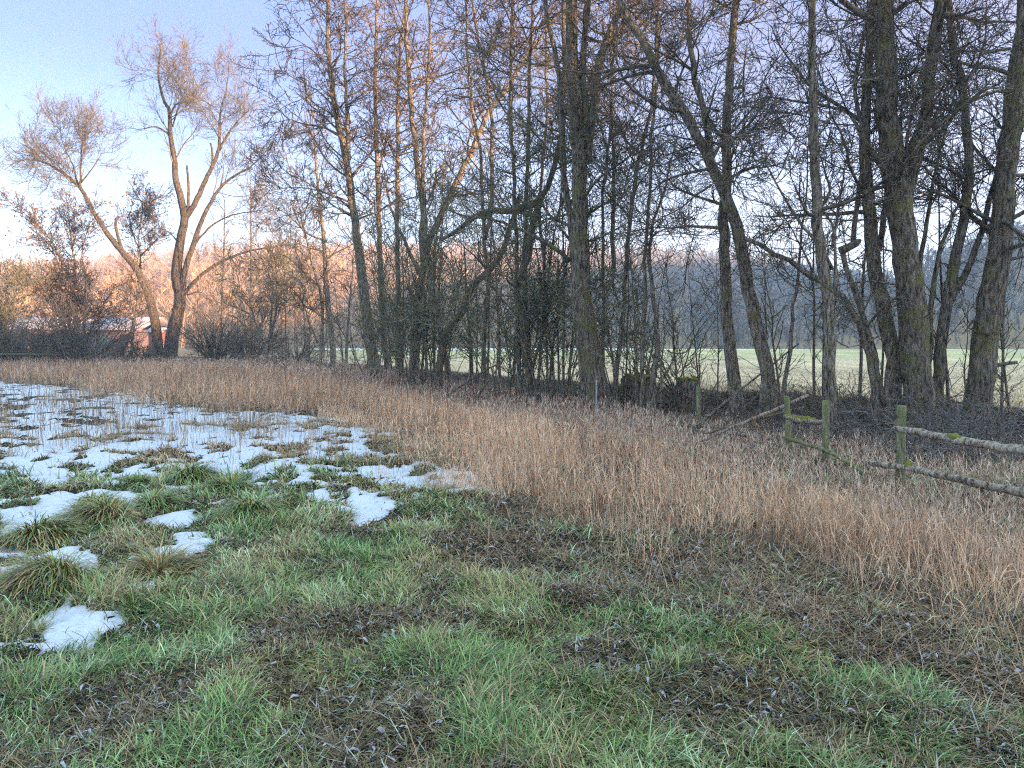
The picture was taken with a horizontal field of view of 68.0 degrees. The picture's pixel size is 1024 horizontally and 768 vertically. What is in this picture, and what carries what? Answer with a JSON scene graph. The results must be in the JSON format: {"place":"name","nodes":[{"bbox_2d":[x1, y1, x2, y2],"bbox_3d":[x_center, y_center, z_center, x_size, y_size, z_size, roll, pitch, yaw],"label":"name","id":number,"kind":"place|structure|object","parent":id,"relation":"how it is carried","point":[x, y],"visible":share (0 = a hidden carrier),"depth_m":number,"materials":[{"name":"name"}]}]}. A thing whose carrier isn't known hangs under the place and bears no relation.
{"place":"outdoors","nodes":[
{"label":"outdoors","id":0,"kind":"place"},
{"bbox_2d":[3,258,819,347],"bbox_3d":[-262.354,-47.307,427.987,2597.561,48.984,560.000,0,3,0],"label":"hill","id":1,"kind":"structure","parent":0,"point":[783,341],"depth_m":173.81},
{"bbox_2d":[0,237,1023,347],"bbox_3d":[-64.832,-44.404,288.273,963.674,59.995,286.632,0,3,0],"label":"distant wood","id":2,"kind":"object","parent":1,"relation":"on","point":[163,266],"visible":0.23,"depth_m":229.21,"materials":[{"name":"plant"}]},
{"bbox_2d":[0,348,1023,767],"bbox_3d":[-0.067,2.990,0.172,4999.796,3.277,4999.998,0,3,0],"label":"ground","id":3,"kind":"structure","parent":0,"point":[844,358],"depth_m":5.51,"materials":[{"name":"plant"}]},
{"bbox_2d":[0,244,55,364],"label":"hedge tree","id":4,"kind":"object","parent":3,"relation":"on","point":[13,295],"visible":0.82,"depth_m":41.75,"materials":[{"name":"brown plant"}]},
{"bbox_2d":[0,509,90,552],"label":"grass tussock","id":5,"kind":"object","parent":3,"relation":"on","point":[29,534],"depth_m":5.97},
{"bbox_2d":[1,317,97,353],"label":"long shed","id":6,"kind":"structure","parent":3,"relation":"on","point":[36,320],"depth_m":89.32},
{"bbox_2d":[0,304,109,363],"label":"hedge shrub","id":7,"kind":"object","parent":3,"relation":"on","point":[16,350],"visible":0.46,"depth_m":42.19,"materials":[{"name":"brown plant"}]},
{"bbox_2d":[0,542,114,601],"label":"grass tussock","id":8,"kind":"object","parent":3,"relation":"on","point":[43,568],"depth_m":4.87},
{"bbox_2d":[0,183,143,358],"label":"hedge tree","id":9,"kind":"object","parent":3,"relation":"on","point":[64,289],"visible":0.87,"depth_m":43.50,"materials":[{"name":"brown plant"}]},
{"bbox_2d":[0,81,162,360],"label":"willow tree","id":10,"kind":"object","parent":3,"relation":"on","point":[119,248],"visible":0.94,"depth_m":49.10,"materials":[{"name":"brown plant"}]},
{"bbox_2d":[0,266,177,365],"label":"hedge shrub","id":11,"kind":"object","parent":3,"relation":"on","point":[71,342],"visible":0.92,"depth_m":41.63,"materials":[{"name":"brown plant"}]},
{"bbox_2d":[46,487,161,531],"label":"grass tussock","id":12,"kind":"object","parent":3,"relation":"on","point":[83,511],"depth_m":6.47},
{"bbox_2d":[40,313,169,362],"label":"hedge shrub","id":13,"kind":"object","parent":3,"relation":"on","point":[87,352],"visible":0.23,"depth_m":45.35,"materials":[{"name":"brown plant"}]},
{"bbox_2d":[85,317,167,354],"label":"barn","id":14,"kind":"structure","parent":3,"relation":"on","point":[163,323],"depth_m":84.16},
{"bbox_2d":[107,238,169,360],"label":"tree","id":15,"kind":"object","parent":3,"relation":"on","point":[142,292],"visible":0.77,"depth_m":46.69,"materials":[{"name":"brown plant"}]},
{"bbox_2d":[117,472,159,487],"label":"grass tussock","id":16,"kind":"object","parent":3,"relation":"on","point":[132,480],"depth_m":8.32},
{"bbox_2d":[103,165,176,353],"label":"tree","id":17,"kind":"object","parent":3,"relation":"on","point":[147,211],"visible":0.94,"depth_m":52.31,"materials":[{"name":"brown plant"}]},
{"bbox_2d":[107,320,175,363],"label":"hedge shrub","id":18,"kind":"object","parent":3,"relation":"on","point":[149,353],"visible":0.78,"depth_m":43.47,"materials":[{"name":"brown plant"}]},
{"bbox_2d":[127,484,193,512],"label":"grass tussock","id":19,"kind":"object","parent":3,"relation":"on","point":[163,499],"depth_m":7.17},
{"bbox_2d":[103,540,218,583],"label":"grass tussock","id":20,"kind":"object","parent":3,"relation":"on","point":[152,561],"depth_m":5.26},
{"bbox_2d":[153,460,229,485],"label":"grass tussock","id":21,"kind":"object","parent":3,"relation":"on","point":[190,474],"depth_m":8.47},
{"bbox_2d":[77,5,337,362],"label":"willow tree","id":22,"kind":"object","parent":3,"relation":"on","point":[179,273],"visible":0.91,"depth_m":49.15,"materials":[{"name":"brown plant"}]},
{"bbox_2d":[161,293,279,364],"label":"willow shrub","id":23,"kind":"object","parent":3,"relation":"on","point":[212,355],"visible":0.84,"depth_m":45.13,"materials":[{"name":"brown plant"}]},
{"bbox_2d":[195,180,249,361],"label":"poplar tree","id":24,"kind":"object","parent":3,"relation":"on","point":[224,246],"visible":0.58,"depth_m":59.44,"materials":[{"name":"brown plant"}]},
{"bbox_2d":[189,468,263,494],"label":"grass tussock","id":25,"kind":"object","parent":3,"relation":"on","point":[221,481],"depth_m":7.88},
{"bbox_2d":[0,375,485,565],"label":"sparse stalks","id":26,"kind":"object","parent":3,"relation":"on","point":[100,413],"visible":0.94,"depth_m":13.72,"materials":[{"name":"plant"}]},
{"bbox_2d":[187,308,302,362],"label":"willow shrub","id":27,"kind":"object","parent":3,"relation":"on","point":[242,353],"visible":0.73,"depth_m":44.33,"materials":[{"name":"brown plant"}]},
{"bbox_2d":[204,488,292,525],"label":"grass tussock","id":28,"kind":"object","parent":3,"relation":"on","point":[255,506],"depth_m":6.72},
{"bbox_2d":[0,381,502,653],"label":"snow cover","id":29,"kind":"object","parent":3,"relation":"on","point":[368,502],"visible":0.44,"depth_m":9.73,"materials":[{"name":"snow"}]},
{"bbox_2d":[222,165,287,342],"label":"poplar tree","id":30,"kind":"object","parent":3,"relation":"on","point":[250,234],"visible":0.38,"depth_m":57.40,"materials":[{"name":"brown plant"}]},
{"bbox_2d":[211,232,315,366],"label":"bushy tree","id":31,"kind":"object","parent":3,"relation":"on","point":[270,333],"visible":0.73,"depth_m":37.66,"materials":[{"name":"brown wood"}]},
{"bbox_2d":[230,62,354,370],"bbox_3d":[-9.699,-7.267,34.437,4.830,14.585,4.923,-3,5,-44],"label":"alder tree","id":32,"kind":"object","parent":3,"relation":"on","point":[299,299],"visible":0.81,"depth_m":34.56,"materials":[{"name":"brown plant"}]},
{"bbox_2d":[246,319,340,365],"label":"willow shrub","id":33,"kind":"object","parent":3,"relation":"on","point":[301,354],"visible":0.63,"depth_m":39.77,"materials":[{"name":"brown plant"}]},
{"bbox_2d":[226,0,414,382],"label":"alder tree","id":34,"kind":"object","parent":3,"relation":"on","point":[330,69],"visible":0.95,"depth_m":25.38,"materials":[{"name":"brown plant"}]},
{"bbox_2d":[264,642,388,703],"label":"grass tussock","id":35,"kind":"object","parent":3,"relation":"on","point":[340,650],"depth_m":3.71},
{"bbox_2d":[315,205,382,366],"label":"alder tree","id":36,"kind":"object","parent":3,"relation":"on","point":[344,286],"visible":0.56,"depth_m":33.75,"materials":[{"name":"brown plant"}]},
{"bbox_2d":[291,554,426,591],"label":"grass tussock","id":37,"kind":"object","parent":3,"relation":"on","point":[391,568],"depth_m":5.17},
{"bbox_2d":[288,246,442,379],"bbox_3d":[-4.503,-2.507,27.450,5.580,4.824,6.481,0,3,0],"label":"hawthorn shrub","id":38,"kind":"object","parent":3,"relation":"on","point":[375,332],"visible":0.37,"depth_m":26.01,"materials":[{"name":"brown plant"}]},
{"bbox_2d":[353,165,407,374],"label":"sapling","id":39,"kind":"object","parent":3,"relation":"on","point":[374,238],"visible":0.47,"depth_m":26.10,"materials":[{"name":"brown wood"}]},
{"bbox_2d":[333,0,440,376],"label":"alder tree","id":40,"kind":"object","parent":3,"relation":"on","point":[375,35],"visible":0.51,"depth_m":26.38,"materials":[{"name":"brown plant"}]},
{"bbox_2d":[266,143,548,388],"bbox_3d":[-2.880,-3.424,22.634,8.619,7.258,10.376,0,3,0],"label":"hawthorn shrub","id":41,"kind":"object","parent":3,"relation":"on","point":[404,308],"visible":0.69,"depth_m":22.02,"materials":[{"name":"plant"}]},
{"bbox_2d":[355,0,467,383],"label":"alder tree","id":42,"kind":"object","parent":3,"relation":"on","point":[398,140],"visible":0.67,"depth_m":24.50,"materials":[{"name":"brown plant"}]},
{"bbox_2d":[377,0,474,387],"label":"alder tree","id":43,"kind":"object","parent":3,"relation":"on","point":[448,373],"visible":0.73,"depth_m":22.64,"materials":[{"name":"brown plant"}]},
{"bbox_2d":[336,0,560,387],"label":"alder tree","id":44,"kind":"object","parent":3,"relation":"on","point":[412,361],"visible":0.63,"depth_m":23.52,"materials":[{"name":"brown plant"}]},
{"bbox_2d":[419,0,552,390],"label":"alder tree","id":45,"kind":"object","parent":3,"relation":"on","point":[469,83],"visible":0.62,"depth_m":20.65,"materials":[{"name":"brown plant"}]},
{"bbox_2d":[433,167,548,390],"bbox_3d":[-0.586,-2.945,22.103,3.752,6.906,2.886,-2,4,-37],"label":"alder tree","id":46,"kind":"object","parent":3,"relation":"on","point":[439,365],"visible":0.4,"depth_m":21.89,"materials":[{"name":"brown plant"}]},
{"bbox_2d":[468,131,515,388],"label":"sapling","id":47,"kind":"object","parent":3,"relation":"on","point":[498,336],"visible":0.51,"depth_m":20.86,"materials":[{"name":"brown wood"}]},
{"bbox_2d":[377,182,641,397],"bbox_3d":[-0.188,-2.469,19.626,7.162,5.834,6.505,0,3,0],"label":"hawthorn shrub","id":48,"kind":"object","parent":3,"relation":"on","point":[511,354],"visible":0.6,"depth_m":19.38,"materials":[{"name":"plant"}]},
{"bbox_2d":[0,357,1023,660],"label":"dry grass","id":49,"kind":"structure","parent":3,"relation":"on","point":[478,429],"depth_m":8.07,"materials":[{"name":"plant"}]},
{"bbox_2d":[0,388,1023,767],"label":"leaf litter","id":50,"kind":"object","parent":3,"relation":"on","point":[560,656],"visible":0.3,"depth_m":4.03,"materials":[{"name":"plant"}]},
{"bbox_2d":[0,351,1023,600],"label":"dead weeds","id":51,"kind":"object","parent":3,"relation":"on","point":[638,419],"visible":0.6,"depth_m":10.08,"materials":[{"name":"plant"}]},
{"bbox_2d":[0,384,1023,767],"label":"dead stems","id":52,"kind":"object","parent":3,"relation":"on","point":[816,578],"visible":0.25,"depth_m":4.40,"materials":[{"name":"plant"}]},
{"bbox_2d":[376,0,669,405],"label":"alder tree","id":53,"kind":"object","parent":3,"relation":"on","point":[518,282],"visible":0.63,"depth_m":18.02,"materials":[{"name":"brown plant"}]},
{"bbox_2d":[452,0,604,401],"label":"alder tree","id":54,"kind":"object","parent":3,"relation":"on","point":[532,27],"visible":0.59,"depth_m":18.54,"materials":[{"name":"brown plant"}]},
{"bbox_2d":[511,214,570,394],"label":"sapling","id":55,"kind":"object","parent":3,"relation":"on","point":[553,369],"visible":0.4,"depth_m":18.96,"materials":[{"name":"brown wood"}]},
{"bbox_2d":[514,109,570,395],"bbox_3d":[1.075,-3.139,18.642,1.785,7.380,1.483,2,4,32],"label":"sapling","id":56,"kind":"object","parent":3,"relation":"on","point":[540,319],"visible":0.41,"depth_m":18.73,"materials":[{"name":"brown wood"}]},
{"bbox_2d":[522,146,567,396],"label":"sapling","id":57,"kind":"object","parent":3,"relation":"on","point":[544,274],"visible":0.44,"depth_m":18.66,"materials":[{"name":"brown wood"}]},
{"bbox_2d":[441,0,660,412],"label":"oak tree","id":58,"kind":"object","parent":3,"relation":"on","point":[566,195],"visible":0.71,"depth_m":16.44,"materials":[{"name":"brown wood"}]},
{"bbox_2d":[384,202,718,406],"bbox_3d":[0.781,-1.727,16.661,7.185,4.799,6.337,-1,3,-16],"label":"hawthorn shrub","id":59,"kind":"object","parent":3,"relation":"on","point":[570,376],"visible":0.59,"depth_m":17.27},
{"bbox_2d":[536,105,593,396],"bbox_3d":[1.132,-3.091,18.014,1.282,7.361,1.480,3,5,44],"label":"sapling","id":60,"kind":"object","parent":3,"relation":"on","point":[563,323],"visible":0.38,"depth_m":18.18,"materials":[{"name":"brown wood"}]},
{"bbox_2d":[502,1,648,368],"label":"alder tree","id":61,"kind":"object","parent":3,"relation":"on","point":[546,76],"visible":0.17,"depth_m":19.58,"materials":[{"name":"brown plant"}]},
{"bbox_2d":[505,0,676,416],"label":"oak tree","id":62,"kind":"object","parent":3,"relation":"on","point":[593,367],"visible":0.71,"depth_m":15.88,"materials":[{"name":"brown plant"}]},
{"bbox_2d":[569,155,628,408],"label":"sapling","id":63,"kind":"object","parent":3,"relation":"on","point":[608,349],"visible":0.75,"depth_m":16.46,"materials":[{"name":"brown wood"}]},
{"bbox_2d":[530,0,668,361],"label":"alder tree","id":64,"kind":"object","parent":3,"relation":"on","point":[624,152],"visible":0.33,"depth_m":17.59,"materials":[{"name":"brown plant"}]},
{"bbox_2d":[526,705,724,767],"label":"grass tussock","id":65,"kind":"object","parent":3,"relation":"on","point":[617,734],"depth_m":2.99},
{"bbox_2d":[611,203,642,405],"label":"sapling","id":66,"kind":"object","parent":3,"relation":"on","point":[626,333],"visible":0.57,"depth_m":16.94,"materials":[{"name":"brown wood"}]},
{"bbox_2d":[619,374,649,405],"bbox_3d":[2.837,0.218,17.346,0.769,0.935,0.957,2,4,32],"label":"tree stump","id":67,"kind":"object","parent":3,"relation":"on","point":[630,386],"visible":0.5,"depth_m":17.05,"materials":[{"name":"wood"}]},
{"bbox_2d":[612,194,661,408],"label":"sapling","id":68,"kind":"object","parent":3,"relation":"on","point":[636,355],"visible":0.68,"depth_m":16.35,"materials":[{"name":"brown wood"}]},
{"bbox_2d":[546,0,729,405],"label":"alder tree","id":69,"kind":"object","parent":3,"relation":"on","point":[620,344],"visible":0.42,"depth_m":16.54,"materials":[{"name":"brown plant"}]},
{"bbox_2d":[269,358,1023,416],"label":"meadow grass","id":70,"kind":"structure","parent":3,"relation":"on","point":[1015,402],"depth_m":29.06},
{"bbox_2d":[509,0,792,423],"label":"twin alder tree","id":71,"kind":"object","parent":3,"relation":"on","point":[762,351],"visible":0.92,"depth_m":13.33,"materials":[{"name":"brown plant"}]},
{"bbox_2d":[527,175,776,407],"bbox_3d":[2.986,-2.095,18.468,5.276,5.086,6.243,0,3,0],"label":"hawthorn shrub","id":72,"kind":"object","parent":3,"relation":"on","point":[630,334],"visible":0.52,"depth_m":17.18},
{"bbox_2d":[646,281,676,412],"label":"sapling","id":73,"kind":"object","parent":3,"relation":"on","point":[660,381],"visible":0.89,"depth_m":15.89,"materials":[{"name":"brown wood"}]},
{"bbox_2d":[606,314,720,403],"bbox_3d":[3.583,-0.358,17.878,2.414,2.574,3.145,2,4,29],"label":"willow shrub","id":74,"kind":"object","parent":3,"relation":"on","point":[670,388],"visible":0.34,"depth_m":17.67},
{"bbox_2d":[644,247,694,396],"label":"sapling","id":75,"kind":"object","parent":3,"relation":"on","point":[676,366],"visible":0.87,"depth_m":16.50,"materials":[{"name":"brown wood"}]},
{"bbox_2d":[558,0,807,414],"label":"alder tree","id":76,"kind":"object","parent":3,"relation":"on","point":[651,395],"visible":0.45,"depth_m":15.86,"materials":[{"name":"brown plant"}]},
{"bbox_2d":[673,376,699,411],"bbox_3d":[3.766,0.312,16.580,0.594,0.970,0.683,-2,4,-34],"label":"tree stump","id":77,"kind":"object","parent":3,"relation":"on","point":[686,390],"visible":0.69,"depth_m":16.30,"materials":[{"name":"wood"}]},
{"bbox_2d":[675,245,715,409],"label":"sapling","id":78,"kind":"object","parent":3,"relation":"on","point":[697,365],"visible":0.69,"depth_m":17.36,"materials":[{"name":"brown wood"}]},
{"bbox_2d":[701,247,739,407],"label":"sapling","id":79,"kind":"object","parent":3,"relation":"on","point":[719,351],"visible":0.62,"depth_m":17.91,"materials":[{"name":"brown wood"}]},
{"bbox_2d":[638,382,811,424],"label":"bramble thicket","id":80,"kind":"object","parent":3,"relation":"on","point":[695,405],"visible":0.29,"depth_m":15.23,"materials":[{"name":"brown plant"}]},
{"bbox_2d":[645,0,808,421],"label":"twin alder tree","id":81,"kind":"object","parent":3,"relation":"on","point":[730,356],"visible":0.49,"depth_m":14.45,"materials":[{"name":"brown plant"}]},
{"bbox_2d":[685,343,798,435],"bbox_3d":[3.875,0.046,12.853,2.782,1.467,0.208,-2,4,-33],"label":"fallen pole","id":82,"kind":"object","parent":3,"relation":"on","point":[727,400],"visible":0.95,"depth_m":12.88,"materials":[{"name":"wood"}]},
{"bbox_2d":[699,394,808,441],"bbox_3d":[3.356,0.440,10.328,2.371,0.514,0.077,-2,4,-36],"label":"fallen pole","id":83,"kind":"object","parent":3,"relation":"on","point":[760,415],"visible":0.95,"depth_m":10.26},
{"bbox_2d":[739,228,806,404],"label":"sapling","id":84,"kind":"object","parent":3,"relation":"on","point":[778,375],"visible":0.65,"depth_m":15.57,"materials":[{"name":"brown wood"}]},
{"bbox_2d":[700,623,847,680],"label":"grass tussock","id":85,"kind":"object","parent":3,"relation":"on","point":[805,647],"depth_m":3.81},
{"bbox_2d":[709,122,880,428],"bbox_3d":[5.403,-1.795,13.712,3.195,5.641,3.008,2,4,25],"label":"young alder","id":86,"kind":"object","parent":3,"relation":"on","point":[785,375],"visible":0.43,"depth_m":13.36,"materials":[{"name":"brown plant"}]},
{"bbox_2d":[713,392,912,444],"bbox_3d":[4.920,0.753,12.737,2.941,1.389,3.214,-3,4,-40],"label":"bramble thicket","id":87,"kind":"object","parent":3,"relation":"on","point":[783,420],"visible":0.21,"depth_m":12.65,"materials":[{"name":"brown plant"}]},
{"bbox_2d":[784,141,842,414],"bbox_3d":[5.485,-1.890,14.058,0.980,5.630,1.132,-1,3,-18],"label":"sapling","id":88,"kind":"object","parent":3,"relation":"on","point":[813,356],"visible":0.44,"depth_m":13.96,"materials":[{"name":"brown wood"}]},
{"bbox_2d":[822,400,829,466],"bbox_3d":[3.909,0.788,9.461,0.112,1.168,0.087,0,3,0],"label":"fence post","id":89,"kind":"object","parent":3,"relation":"on","point":[825,421],"visible":0.58,"depth_m":9.42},
{"bbox_2d":[784,436,863,473],"bbox_3d":[3.855,0.862,9.467,0.132,0.206,1.824,0,3,-5],"label":"fence rail","id":90,"kind":"object","parent":89,"relation":"attached to","point":[820,448],"visible":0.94,"depth_m":9.27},
{"bbox_2d":[652,0,1023,434],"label":"forked alder","id":91,"kind":"object","parent":3,"relation":"on","point":[890,342],"visible":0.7,"depth_m":12.35,"materials":[{"name":"brown plant"}]},
{"bbox_2d":[663,0,1023,444],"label":"alder tree","id":92,"kind":"object","parent":3,"relation":"on","point":[824,265],"visible":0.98,"depth_m":11.32,"materials":[{"name":"brown plant"}]},
{"bbox_2d":[682,329,1021,453],"bbox_3d":[5.407,0.378,12.570,5.276,2.592,5.270,-2,4,-33],"label":"bramble thicket","id":93,"kind":"object","parent":3,"relation":"on","point":[853,394],"visible":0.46,"depth_m":11.88,"materials":[{"name":"brown plant"}]},
{"bbox_2d":[828,91,888,426],"bbox_3d":[6.386,-2.227,13.478,1.294,6.434,1.121,-1,3,-9],"label":"sapling","id":94,"kind":"object","parent":3,"relation":"on","point":[861,347],"visible":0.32,"depth_m":13.49,"materials":[{"name":"brown wood"}]},
{"bbox_2d":[701,0,1022,436],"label":"great alder","id":95,"kind":"object","parent":3,"relation":"on","point":[914,349],"visible":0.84,"depth_m":11.90,"materials":[{"name":"brown plant"}]},
{"bbox_2d":[760,392,1023,469],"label":"bramble thicket","id":96,"kind":"object","parent":3,"relation":"on","point":[929,414],"visible":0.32,"depth_m":10.34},
{"bbox_2d":[892,405,906,496],"bbox_3d":[3.969,0.870,7.813,0.156,1.301,0.092,0,3,0],"label":"fence post","id":97,"kind":"object","parent":3,"relation":"on","point":[900,450],"visible":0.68,"depth_m":7.77,"materials":[{"name":"green wood"}]},
{"bbox_2d":[867,460,1023,497],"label":"fence rail","id":98,"kind":"object","parent":97,"relation":"attached to","point":[994,487],"visible":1,"depth_m":6.93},
{"bbox_2d":[893,426,1023,454],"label":"fence rail","id":99,"kind":"object","parent":97,"relation":"attached to","point":[956,438],"visible":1,"depth_m":6.76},
{"bbox_2d":[782,0,1023,436],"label":"great alder","id":100,"kind":"object","parent":3,"relation":"on","point":[1000,229],"visible":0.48,"depth_m":12.38,"materials":[{"name":"brown plant"}]},
{"bbox_2d":[807,378,1023,470],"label":"bramble thicket","id":101,"kind":"object","parent":3,"relation":"on","point":[937,444],"visible":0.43,"depth_m":10.35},
{"bbox_2d":[810,361,1023,476],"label":"bramble thicket","id":102,"kind":"object","parent":3,"relation":"on","point":[930,427],"visible":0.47,"depth_m":10.34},
{"bbox_2d":[822,0,1023,432],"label":"forked alder","id":103,"kind":"object","parent":3,"relation":"on","point":[953,286],"visible":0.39,"depth_m":12.72,"materials":[{"name":"brown plant"}]},
{"bbox_2d":[917,124,975,423],"bbox_3d":[7.372,-1.636,13.160,1.373,5.678,1.141,-2,4,-37],"label":"sapling","id":104,"kind":"object","parent":3,"relation":"on","point":[941,285],"visible":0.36,"depth_m":13.16,"materials":[{"name":"brown wood"}]},
{"bbox_2d":[969,179,1023,432],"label":"sapling","id":105,"kind":"object","parent":3,"relation":"on","point":[1003,327],"visible":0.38,"depth_m":14.50,"materials":[{"name":"brown wood"}]},
{"bbox_2d":[976,224,1023,436],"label":"sapling","id":106,"kind":"object","parent":3,"relation":"on","point":[1005,381],"visible":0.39,"depth_m":13.03,"materials":[{"name":"brown wood"}]},
{"bbox_2d":[0,0,1023,280],"label":"sky","id":107,"kind":"structure","parent":0,"point":[55,42],"materials":[{"name":"blue"}]},
{"bbox_2d":[638,242,1023,349],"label":"hill","id":108,"kind":"structure","parent":0,"point":[951,344],"depth_m":146.28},
{"bbox_2d":[685,219,1023,348],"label":"shaded wood","id":109,"kind":"object","parent":108,"relation":"on","point":[1014,301],"visible":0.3,"depth_m":152.77,"materials":[{"name":"plant"}]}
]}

